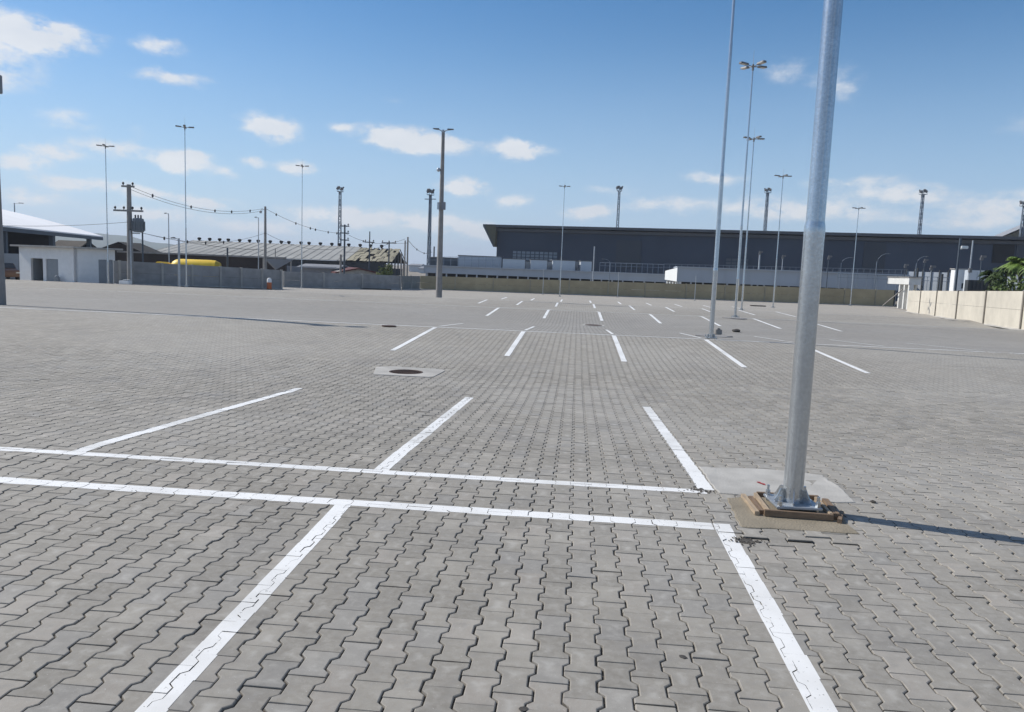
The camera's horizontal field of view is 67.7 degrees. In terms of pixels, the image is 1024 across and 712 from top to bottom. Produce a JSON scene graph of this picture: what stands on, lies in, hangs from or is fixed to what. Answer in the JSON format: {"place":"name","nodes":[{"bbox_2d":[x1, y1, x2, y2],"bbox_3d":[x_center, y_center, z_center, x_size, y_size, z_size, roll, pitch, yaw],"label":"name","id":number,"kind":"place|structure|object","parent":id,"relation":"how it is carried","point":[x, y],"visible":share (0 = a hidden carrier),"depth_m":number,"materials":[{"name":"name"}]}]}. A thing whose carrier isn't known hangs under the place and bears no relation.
{"place":"outdoors","nodes":[
{"label":"outdoors","id":0,"kind":"place"},
{"bbox_2d":[119,279,131,284],"bbox_3d":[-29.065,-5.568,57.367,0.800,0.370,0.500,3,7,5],"label":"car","id":1,"kind":"object","parent":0,"point":[126,281],"visible":0.97,"depth_m":57.16,"materials":[{"name":"paint"}]},
{"bbox_2d":[55,233,198,251],"bbox_3d":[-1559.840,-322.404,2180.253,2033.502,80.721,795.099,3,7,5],"label":"hills","id":2,"kind":"structure","parent":0,"point":[112,239],"depth_m":2014.46,"materials":[{"name":"grey"}]},
{"bbox_2d":[117,251,286,279],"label":"long wall","id":3,"kind":"structure","parent":0,"point":[237,261],"depth_m":104.00,"materials":[{"name":"concrete"}]},
{"bbox_2d":[0,278,1023,711],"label":"paved lot","id":4,"kind":"structure","parent":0,"point":[246,500],"depth_m":5.15,"materials":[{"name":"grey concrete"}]},
{"bbox_2d":[0,75,5,304],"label":"concrete lamp post","id":5,"kind":"object","parent":4,"relation":"on","point":[2,286],"visible":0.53,"depth_m":25.10,"materials":[{"name":"concrete"}]},
{"bbox_2d":[4,253,19,277],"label":"precast wall","id":6,"kind":"structure","parent":4,"relation":"on","point":[11,258],"depth_m":68.79,"materials":[{"name":"concrete"}]},
{"bbox_2d":[5,263,19,279],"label":"parked car","id":7,"kind":"object","parent":4,"relation":"on","point":[11,270],"visible":0.76,"depth_m":65.20,"materials":[{"name":"brown paint"}]},
{"bbox_2d":[2,209,102,253],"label":"open shed","id":8,"kind":"structure","parent":4,"relation":"on","point":[20,229],"depth_m":82.99,"materials":[{"name":"white metal"}]},
{"bbox_2d":[10,244,122,283],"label":"building","id":9,"kind":"structure","parent":4,"relation":"on","point":[65,264],"depth_m":61.67,"materials":[{"name":"white paint"}]},
{"bbox_2d":[33,259,42,280],"bbox_3d":[-39.095,-7.015,62.967,0.105,2.000,0.700,5,7,24],"label":"door","id":10,"kind":"structure","parent":9,"relation":"in","point":[38,276],"depth_m":62.95,"materials":[{"name":"grey paint"}]},
{"bbox_2d":[47,259,57,280],"bbox_3d":[-36.981,-6.779,61.539,1.466,2.030,0.050,5,7,24],"label":"door","id":11,"kind":"structure","parent":9,"relation":"in","point":[52,264],"depth_m":61.55,"materials":[{"name":"grey paint"}]},
{"bbox_2d":[96,144,114,283],"bbox_3d":[-31.245,-11.140,58.842,0.982,11.124,0.982,6,8,29],"label":"lamp post","id":12,"kind":"object","parent":4,"relation":"on","point":[104,145],"visible":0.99,"depth_m":58.88,"materials":[{"name":"metal"}]},
{"bbox_2d":[113,182,144,284],"bbox_3d":[-28.893,-9.018,57.691,2.315,8.104,0.950,3,7,5],"label":"utility pole","id":13,"kind":"object","parent":4,"relation":"on","point":[135,224],"visible":0.98,"depth_m":57.45,"materials":[{"name":"concrete"}]},
{"bbox_2d":[133,188,259,213],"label":"power line","id":14,"kind":"object","parent":13,"relation":"attached to","point":[231,211],"visible":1,"depth_m":66.11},
{"bbox_2d":[130,229,263,243],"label":"power line","id":15,"kind":"object","parent":13,"relation":"attached to","point":[205,242],"visible":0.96,"depth_m":67.92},
{"bbox_2d":[142,232,143,273],"bbox_3d":[-30.633,-8.125,63.319,0.140,5.590,0.136,3,7,5],"label":"utility pole","id":16,"kind":"object","parent":4,"relation":"on","point":[142,250],"visible":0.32,"depth_m":63.23,"materials":[{"name":"grey metal"}]},
{"bbox_2d":[145,233,254,249],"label":"power line","id":17,"kind":"object","parent":16,"relation":"attached to","point":[209,245],"visible":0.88,"depth_m":71.45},
{"bbox_2d":[164,213,169,261],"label":"street lamp","id":18,"kind":"object","parent":4,"relation":"on","point":[168,239],"visible":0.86,"depth_m":92.35,"materials":[{"name":"metal"}]},
{"bbox_2d":[171,237,180,286],"bbox_3d":[-26.367,-7.243,59.855,0.742,4.117,0.223,3,7,8],"label":"street lamp","id":19,"kind":"object","parent":4,"relation":"on","point":[179,279],"visible":0.86,"depth_m":59.76,"materials":[{"name":"metal"}]},
{"bbox_2d":[175,125,193,286],"bbox_3d":[-23.777,-11.120,55.581,0.982,12.195,0.982,5,7,25],"label":"lamp post","id":20,"kind":"object","parent":4,"relation":"on","point":[185,127],"visible":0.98,"depth_m":55.69,"materials":[{"name":"metal"}]},
{"bbox_2d":[171,259,220,276],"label":"bus","id":21,"kind":"object","parent":4,"relation":"on","point":[202,262],"visible":0.22,"depth_m":79.91,"materials":[{"name":"yellow paint"}]},
{"bbox_2d":[113,260,282,288],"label":"precast wall","id":22,"kind":"structure","parent":4,"relation":"on","point":[222,277],"depth_m":62.65,"materials":[{"name":"concrete"}]},
{"bbox_2d":[254,217,258,268],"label":"street lamp","id":23,"kind":"object","parent":4,"relation":"on","point":[258,241],"visible":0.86,"depth_m":87.26,"materials":[{"name":"metal"}]},
{"bbox_2d":[259,206,266,268],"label":"utility pole","id":24,"kind":"object","parent":4,"relation":"on","point":[265,245],"visible":0.89,"depth_m":80.31,"materials":[{"name":"concrete"}]},
{"bbox_2d":[267,209,337,233],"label":"power line","id":25,"kind":"object","parent":24,"relation":"attached to","point":[302,225],"visible":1,"depth_m":86.25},
{"bbox_2d":[266,278,272,289],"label":"barrier drum","id":26,"kind":"object","parent":4,"relation":"on","point":[269,283],"visible":1,"depth_m":65.28,"materials":[{"name":"orange plastic"}]},
{"bbox_2d":[263,258,292,271],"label":"grey canopy","id":27,"kind":"object","parent":4,"relation":"on","point":[276,263],"visible":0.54,"depth_m":93.83,"materials":[{"name":"metal"}]},
{"bbox_2d":[296,165,308,287],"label":"lamp post","id":28,"kind":"object","parent":4,"relation":"on","point":[302,166],"visible":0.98,"depth_m":74.95,"materials":[{"name":"metal"}]},
{"bbox_2d":[296,264,348,281],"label":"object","id":29,"kind":"structure","parent":4,"relation":"on","point":[321,268],"depth_m":101.04,"materials":[{"name":"metal"}]},
{"bbox_2d":[339,254,341,272],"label":"utility pole","id":30,"kind":"object","parent":4,"relation":"on","point":[340,271],"visible":0.66,"depth_m":95.04,"materials":[{"name":"concrete"}]},
{"bbox_2d":[283,271,400,289],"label":"precast wall","id":31,"kind":"structure","parent":4,"relation":"on","point":[323,280],"depth_m":81.95,"materials":[{"name":"concrete"}]},
{"bbox_2d":[340,223,348,273],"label":"utility pole","id":32,"kind":"object","parent":4,"relation":"on","point":[344,232],"visible":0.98,"depth_m":94.08,"materials":[{"name":"grey concrete"}]},
{"bbox_2d":[331,267,376,282],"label":"house","id":33,"kind":"structure","parent":4,"relation":"on","point":[351,270],"depth_m":99.04,"materials":[{"name":"concrete"}]},
{"bbox_2d":[364,231,373,269],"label":"utility pole","id":34,"kind":"object","parent":4,"relation":"on","point":[369,249],"visible":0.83,"depth_m":100.15,"materials":[{"name":"grey concrete"}]},
{"bbox_2d":[376,263,393,274],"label":"bush","id":35,"kind":"object","parent":4,"relation":"on","point":[387,271],"visible":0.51,"depth_m":92.66,"materials":[{"name":"green plant"}]},
{"bbox_2d":[400,253,401,286],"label":"utility pole","id":36,"kind":"object","parent":4,"relation":"on","point":[401,270],"visible":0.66,"depth_m":99.19,"materials":[{"name":"concrete"}]},
{"bbox_2d":[404,240,405,275],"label":"utility pole","id":37,"kind":"object","parent":4,"relation":"on","point":[404,255],"visible":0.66,"depth_m":97.13,"materials":[{"name":"concrete"}]},
{"bbox_2d":[406,237,408,275],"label":"utility pole","id":38,"kind":"object","parent":4,"relation":"on","point":[407,257],"visible":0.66,"depth_m":96.22,"materials":[{"name":"concrete"}]},
{"bbox_2d":[373,366,444,377],"bbox_3d":[-1.905,0.286,13.673,1.297,0.040,1.186,3,7,5],"label":"manhole","id":39,"kind":"object","parent":4,"relation":"on","point":[404,371],"visible":0.98,"depth_m":13.64,"materials":[{"name":"concrete"}]},
{"bbox_2d":[402,276,419,289],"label":"precast wall","id":40,"kind":"structure","parent":4,"relation":"on","point":[410,282],"depth_m":89.83,"materials":[{"name":"concrete"}]},
{"bbox_2d":[433,128,453,297],"bbox_3d":[-5.191,-10.325,55.777,1.509,12.290,0.545,2,7,1],"label":"concrete lamp post","id":41,"kind":"object","parent":4,"relation":"on","point":[441,205],"visible":0.94,"depth_m":55.71,"materials":[{"name":"concrete"}]},
{"bbox_2d":[559,185,569,296],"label":"lamp post","id":42,"kind":"object","parent":4,"relation":"on","point":[562,240],"visible":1,"depth_m":83.78,"materials":[{"name":"metal"}]},
{"bbox_2d":[420,276,894,306],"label":"precast wall","id":43,"kind":"structure","parent":4,"relation":"on","point":[756,294],"depth_m":95.06,"materials":[{"name":"concrete"}]},
{"bbox_2d":[683,486,713,493],"bbox_3d":[1.414,1.013,5.718,0.190,0.005,0.195,8,9,41],"label":"dirt stain","id":44,"kind":"object","parent":4,"relation":"on","point":[700,489],"visible":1,"depth_m":5.74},
{"bbox_2d":[692,334,732,336],"bbox_3d":[6.231,-0.612,23.703,1.219,0.055,0.834,3,7,5],"label":"rubble pad","id":45,"kind":"object","parent":4,"relation":"on","point":[706,335],"visible":0.56,"depth_m":23.63,"materials":[{"name":"concrete"}]},
{"bbox_2d":[705,0,734,338],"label":"lamp post","id":46,"kind":"object","parent":4,"relation":"on","point":[711,334],"visible":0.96,"depth_m":20.96,"materials":[{"name":"metal"}]},
{"bbox_2d":[722,317,746,319],"bbox_3d":[10.739,-1.814,36.858,1.180,0.055,0.874,3,7,5],"label":"rubble pad","id":47,"kind":"object","parent":4,"relation":"on","point":[734,318],"visible":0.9,"depth_m":36.64,"materials":[{"name":"concrete"}]},
{"bbox_2d":[728,536,764,545],"bbox_3d":[1.439,1.137,4.707,0.189,0.005,0.172,-3,9,-39],"label":"dirt stain","id":48,"kind":"object","parent":4,"relation":"on","point":[746,541],"visible":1,"depth_m":4.69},
{"bbox_2d":[731,58,766,316],"bbox_3d":[11.352,-8.269,37.265,1.259,12.858,1.259,5,7,20],"label":"lamp post","id":49,"kind":"object","parent":4,"relation":"on","point":[759,64],"visible":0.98,"depth_m":37.21,"materials":[{"name":"metal"}]},
{"bbox_2d":[740,130,764,309],"bbox_3d":[16.575,-9.517,53.577,1.259,12.656,1.259,6,8,29],"label":"lamp post","id":50,"kind":"object","parent":4,"relation":"on","point":[753,139],"visible":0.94,"depth_m":53.57,"materials":[{"name":"metal"}]},
{"bbox_2d":[698,466,854,503],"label":"concrete slab","id":51,"kind":"structure","parent":4,"relation":"on","point":[732,481],"depth_m":6.06,"materials":[{"name":"concrete"}]},
{"bbox_2d":[772,170,791,307],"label":"lamp post","id":52,"kind":"object","parent":4,"relation":"on","point":[785,175],"visible":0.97,"depth_m":69.86,"materials":[{"name":"metal"}]},
{"bbox_2d":[727,497,858,534],"bbox_3d":[1.890,1.088,5.274,0.751,0.021,0.732,3,7,5],"label":"mortar pad","id":53,"kind":"object","parent":4,"relation":"on","point":[745,517],"visible":0.62,"depth_m":5.05,"materials":[{"name":"concrete"}]},
{"bbox_2d":[741,491,843,523],"bbox_3d":[1.973,1.053,5.337,0.647,0.052,0.490,3,7,6],"label":"wooden frame","id":54,"kind":"object","parent":53,"relation":"on","point":[757,503],"visible":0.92,"depth_m":5.21,"materials":[{"name":"wood"}]},
{"bbox_2d":[763,0,842,512],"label":"lamp post","id":55,"kind":"object","parent":54,"relation":"on","point":[791,492],"visible":0.96,"depth_m":5.12,"materials":[{"name":"metal"}]},
{"bbox_2d":[848,207,865,305],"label":"lamp post","id":56,"kind":"object","parent":4,"relation":"on","point":[854,254],"visible":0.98,"depth_m":92.28,"materials":[{"name":"metal"}]},
{"bbox_2d":[882,277,922,309],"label":"gatehouse","id":57,"kind":"object","parent":4,"relation":"on","point":[906,284],"visible":0.87,"depth_m":84.68,"materials":[{"name":"white paint"}]},
{"bbox_2d":[929,265,935,290],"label":"camera post","id":58,"kind":"object","parent":4,"relation":"on","point":[931,267],"visible":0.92,"depth_m":75.98,"materials":[{"name":"metal"}]},
{"bbox_2d":[949,268,967,290],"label":"kiosk","id":59,"kind":"object","parent":4,"relation":"on","point":[960,280],"visible":0.43,"depth_m":85.94,"materials":[{"name":"white paint"}]},
{"bbox_2d":[953,238,968,304],"bbox_3d":[33.598,-5.477,57.309,0.650,6.618,0.298,3,7,5],"label":"utility pole","id":60,"kind":"object","parent":4,"relation":"on","point":[960,247],"visible":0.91,"depth_m":57.15,"materials":[{"name":"grey metal"}]},
{"bbox_2d":[905,290,1023,329],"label":"precast wall","id":61,"kind":"structure","parent":4,"relation":"on","point":[997,315],"depth_m":50.39,"materials":[{"name":"concrete"}]},
{"bbox_2d":[906,269,1023,303],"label":"yard fence","id":62,"kind":"object","parent":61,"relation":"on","point":[934,283],"visible":0.16,"depth_m":101.38,"materials":[{"name":"metal"}]},
{"bbox_2d":[968,240,973,279],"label":"utility pole","id":63,"kind":"object","parent":4,"relation":"on","point":[969,270],"visible":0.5,"depth_m":70.15,"materials":[{"name":"metal"}]},
{"bbox_2d":[963,270,985,290],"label":"equipment cabinet","id":64,"kind":"object","parent":4,"relation":"on","point":[974,274],"visible":0.28,"depth_m":83.81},
{"bbox_2d":[964,280,993,306],"bbox_3d":[38.512,-4.453,62.763,2.237,3.515,2.475,5,7,25],"label":"shipping container","id":65,"kind":"object","parent":4,"relation":"on","point":[973,285],"visible":0.15,"depth_m":61.77,"materials":[{"name":"metal"}]},
{"bbox_2d":[979,255,986,278],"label":"camera post","id":66,"kind":"object","parent":4,"relation":"on","point":[982,257],"visible":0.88,"depth_m":77.95,"materials":[{"name":"grey metal"}]},
{"bbox_2d":[978,270,1003,289],"bbox_3d":[35.628,-4.277,57.071,2.033,4.246,1.888,-1,7,-29],"label":"palm tree","id":67,"kind":"object","parent":4,"relation":"on","point":[987,272],"visible":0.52,"depth_m":56.74,"materials":[{"name":"green plant"}]},
{"bbox_2d":[983,271,1008,290],"bbox_3d":[33.689,-3.838,53.001,2.345,4.195,1.876,-1,7,-26],"label":"bush","id":68,"kind":"object","parent":4,"relation":"on","point":[999,281],"visible":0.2,"depth_m":52.62,"materials":[{"name":"green plant"}]},
{"bbox_2d":[985,266,1022,281],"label":"palm tree","id":69,"kind":"object","parent":4,"relation":"on","point":[1005,274],"visible":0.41,"depth_m":53.74,"materials":[{"name":"green plant"}]},
{"bbox_2d":[991,272,1023,309],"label":"bush","id":70,"kind":"object","parent":4,"relation":"on","point":[1011,282],"visible":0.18,"depth_m":48.77,"materials":[{"name":"green plant"}]},
{"bbox_2d":[994,256,1023,287],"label":"palm tree","id":71,"kind":"object","parent":4,"relation":"on","point":[1015,265],"visible":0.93,"depth_m":49.71,"materials":[{"name":"green plant"}]},
{"bbox_2d":[0,0,1023,264],"label":"sky","id":72,"kind":"structure","parent":0,"point":[590,97],"materials":[{"name":"blue"}]},
{"bbox_2d":[583,324,604,326],"bbox_3d":[3.201,-1.198,29.969,0.849,0.040,0.849,3,7,5],"label":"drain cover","id":73,"kind":"object","parent":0,"point":[593,325],"visible":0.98,"depth_m":29.74,"materials":[{"name":"concrete"}]},
{"bbox_2d":[298,264,896,306],"bbox_3d":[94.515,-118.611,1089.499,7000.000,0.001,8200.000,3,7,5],"label":"ground","id":74,"kind":"structure","parent":0,"point":[415,274],"depth_m":260.17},
{"bbox_2d":[55,240,96,247],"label":"house","id":75,"kind":"structure","parent":74,"relation":"on","point":[70,243],"depth_m":117.61,"materials":[{"name":"metal"}]},
{"bbox_2d":[102,242,159,260],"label":"house","id":76,"kind":"structure","parent":74,"relation":"on","point":[137,247],"depth_m":111.88,"materials":[{"name":"grey"}]},
{"bbox_2d":[157,237,405,275],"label":"long shed","id":77,"kind":"structure","parent":74,"relation":"on","point":[356,257],"depth_m":136.63,"materials":[{"name":"metal"}]},
{"bbox_2d":[336,186,343,245],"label":"floodlight tower","id":78,"kind":"structure","parent":74,"relation":"on","point":[340,205],"depth_m":175.56,"materials":[{"name":"metal"}]},
{"bbox_2d":[382,240,395,264],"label":"utility pole","id":79,"kind":"object","parent":74,"relation":"on","point":[389,243],"visible":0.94,"depth_m":104.05,"materials":[{"name":"grey metal"}]},
{"bbox_2d":[408,264,423,271],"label":"distant building","id":80,"kind":"structure","parent":74,"relation":"on","point":[413,267],"depth_m":320.07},
{"bbox_2d":[426,188,435,275],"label":"floodlight tower","id":81,"kind":"structure","parent":74,"relation":"on","point":[429,191],"depth_m":150.68,"materials":[{"name":"metal"}]},
{"bbox_2d":[429,257,457,265],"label":"building","id":82,"kind":"structure","parent":74,"relation":"on","point":[446,261],"depth_m":131.14,"materials":[{"name":"grey metal"}]},
{"bbox_2d":[423,265,667,290],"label":"annex","id":83,"kind":"object","parent":74,"relation":"on","point":[480,272],"visible":0.56,"depth_m":119.86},
{"bbox_2d":[458,255,502,267],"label":"rooftop unit","id":84,"kind":"object","parent":83,"relation":"on","point":[495,261],"visible":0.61,"depth_m":130.64,"materials":[{"name":"metal"}]},
{"bbox_2d":[502,258,525,268],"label":"rooftop unit","id":85,"kind":"object","parent":83,"relation":"on","point":[513,263],"visible":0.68,"depth_m":130.18,"materials":[{"name":"metal"}]},
{"bbox_2d":[525,261,529,268],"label":"rooftop unit","id":86,"kind":"object","parent":83,"relation":"on","point":[527,264],"visible":0.36,"depth_m":131.72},
{"bbox_2d":[529,259,547,268],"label":"rooftop unit","id":87,"kind":"object","parent":83,"relation":"on","point":[538,263],"visible":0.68,"depth_m":129.70,"materials":[{"name":"metal"}]},
{"bbox_2d":[550,259,575,270],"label":"rooftop unit","id":88,"kind":"object","parent":83,"relation":"on","point":[566,264],"visible":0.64,"depth_m":129.22,"materials":[{"name":"metal"}]},
{"bbox_2d":[599,262,663,273],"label":"railing","id":89,"kind":"object","parent":83,"relation":"on","point":[631,266],"visible":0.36,"depth_m":122.48,"materials":[{"name":"metal"}]},
{"bbox_2d":[547,261,551,269],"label":"rooftop unit","id":90,"kind":"object","parent":74,"relation":"on","point":[549,265],"visible":0.36,"depth_m":131.73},
{"bbox_2d":[575,261,578,270],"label":"rooftop unit","id":91,"kind":"object","parent":74,"relation":"on","point":[576,265],"visible":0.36,"depth_m":131.75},
{"bbox_2d":[579,260,592,270],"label":"rooftop unit","id":92,"kind":"object","parent":74,"relation":"on","point":[584,265],"visible":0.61,"depth_m":128.74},
{"bbox_2d":[592,246,594,280],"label":"camera post","id":93,"kind":"object","parent":74,"relation":"on","point":[593,264],"visible":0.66,"depth_m":113.21,"materials":[{"name":"metal"}]},
{"bbox_2d":[665,268,680,283],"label":"white block","id":94,"kind":"structure","parent":74,"relation":"on","point":[671,275],"depth_m":110.00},
{"bbox_2d":[483,224,1023,300],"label":"warehouse","id":95,"kind":"structure","parent":74,"relation":"on","point":[620,247],"depth_m":139.37,"materials":[{"name":"grey metal"}]},
{"bbox_2d":[512,250,557,260],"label":"window","id":96,"kind":"structure","parent":95,"relation":"in","point":[519,254],"depth_m":149.46,"materials":[{"name":"glass"}]},
{"bbox_2d":[616,186,622,226],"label":"floodlight tower","id":97,"kind":"structure","parent":95,"relation":"on","point":[619,188],"depth_m":185.26,"materials":[{"name":"metal"}]},
{"bbox_2d":[725,258,748,268],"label":"window","id":98,"kind":"structure","parent":95,"relation":"in","point":[728,261],"depth_m":139.62,"materials":[{"name":"glass"}]},
{"bbox_2d":[763,188,771,230],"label":"floodlight tower","id":99,"kind":"structure","parent":95,"relation":"on","point":[766,210],"depth_m":190.49,"materials":[{"name":"metal"}]},
{"bbox_2d":[917,189,927,233],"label":"floodlight tower","id":100,"kind":"structure","parent":95,"relation":"on","point":[921,210],"depth_m":180.43,"materials":[{"name":"metal"}]},
{"bbox_2d":[991,244,1014,262],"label":"loading door","id":101,"kind":"structure","parent":95,"relation":"in","point":[1000,253],"depth_m":128.15,"materials":[{"name":"metal"}]},
{"bbox_2d":[663,264,901,273],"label":"railing","id":102,"kind":"object","parent":74,"relation":"on","point":[793,270],"visible":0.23,"depth_m":119.00,"materials":[{"name":"metal"}]},
{"bbox_2d":[674,266,909,304],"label":"annex","id":103,"kind":"object","parent":74,"relation":"on","point":[728,276],"visible":0.48,"depth_m":103.90,"materials":[{"name":"metal"}]},
{"bbox_2d":[826,255,831,287],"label":"camera post","id":104,"kind":"object","parent":74,"relation":"on","point":[828,258],"visible":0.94,"depth_m":100.15,"materials":[{"name":"grey metal"}]},
{"bbox_2d":[836,273,949,305],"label":"railing","id":105,"kind":"object","parent":74,"relation":"on","point":[947,281],"visible":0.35,"depth_m":100.01,"materials":[{"name":"metal"}]},
{"bbox_2d":[922,259,928,288],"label":"camera post","id":106,"kind":"object","parent":74,"relation":"on","point":[924,261],"visible":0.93,"depth_m":100.07,"materials":[{"name":"grey metal"}]},
{"bbox_2d":[939,274,943,290],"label":"camera post","id":107,"kind":"object","parent":74,"relation":"on","point":[941,283],"visible":0.34,"depth_m":96.01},
{"bbox_2d":[995,224,1023,236],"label":"gabled hall","id":108,"kind":"structure","parent":74,"relation":"on","point":[1013,232],"depth_m":207.51,"materials":[{"name":"white metal"}]},
{"bbox_2d":[1019,200,1023,236],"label":"floodlight tower","id":109,"kind":"structure","parent":74,"relation":"on","point":[1022,218],"depth_m":165.48,"materials":[{"name":"metal"}]},
{"bbox_2d":[714,328,721,334],"bbox_3d":[7.131,-0.857,26.448,0.240,0.225,0.220,1,7,-12],"label":"concrete block","id":110,"kind":"object","parent":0,"point":[717,331],"depth_m":26.36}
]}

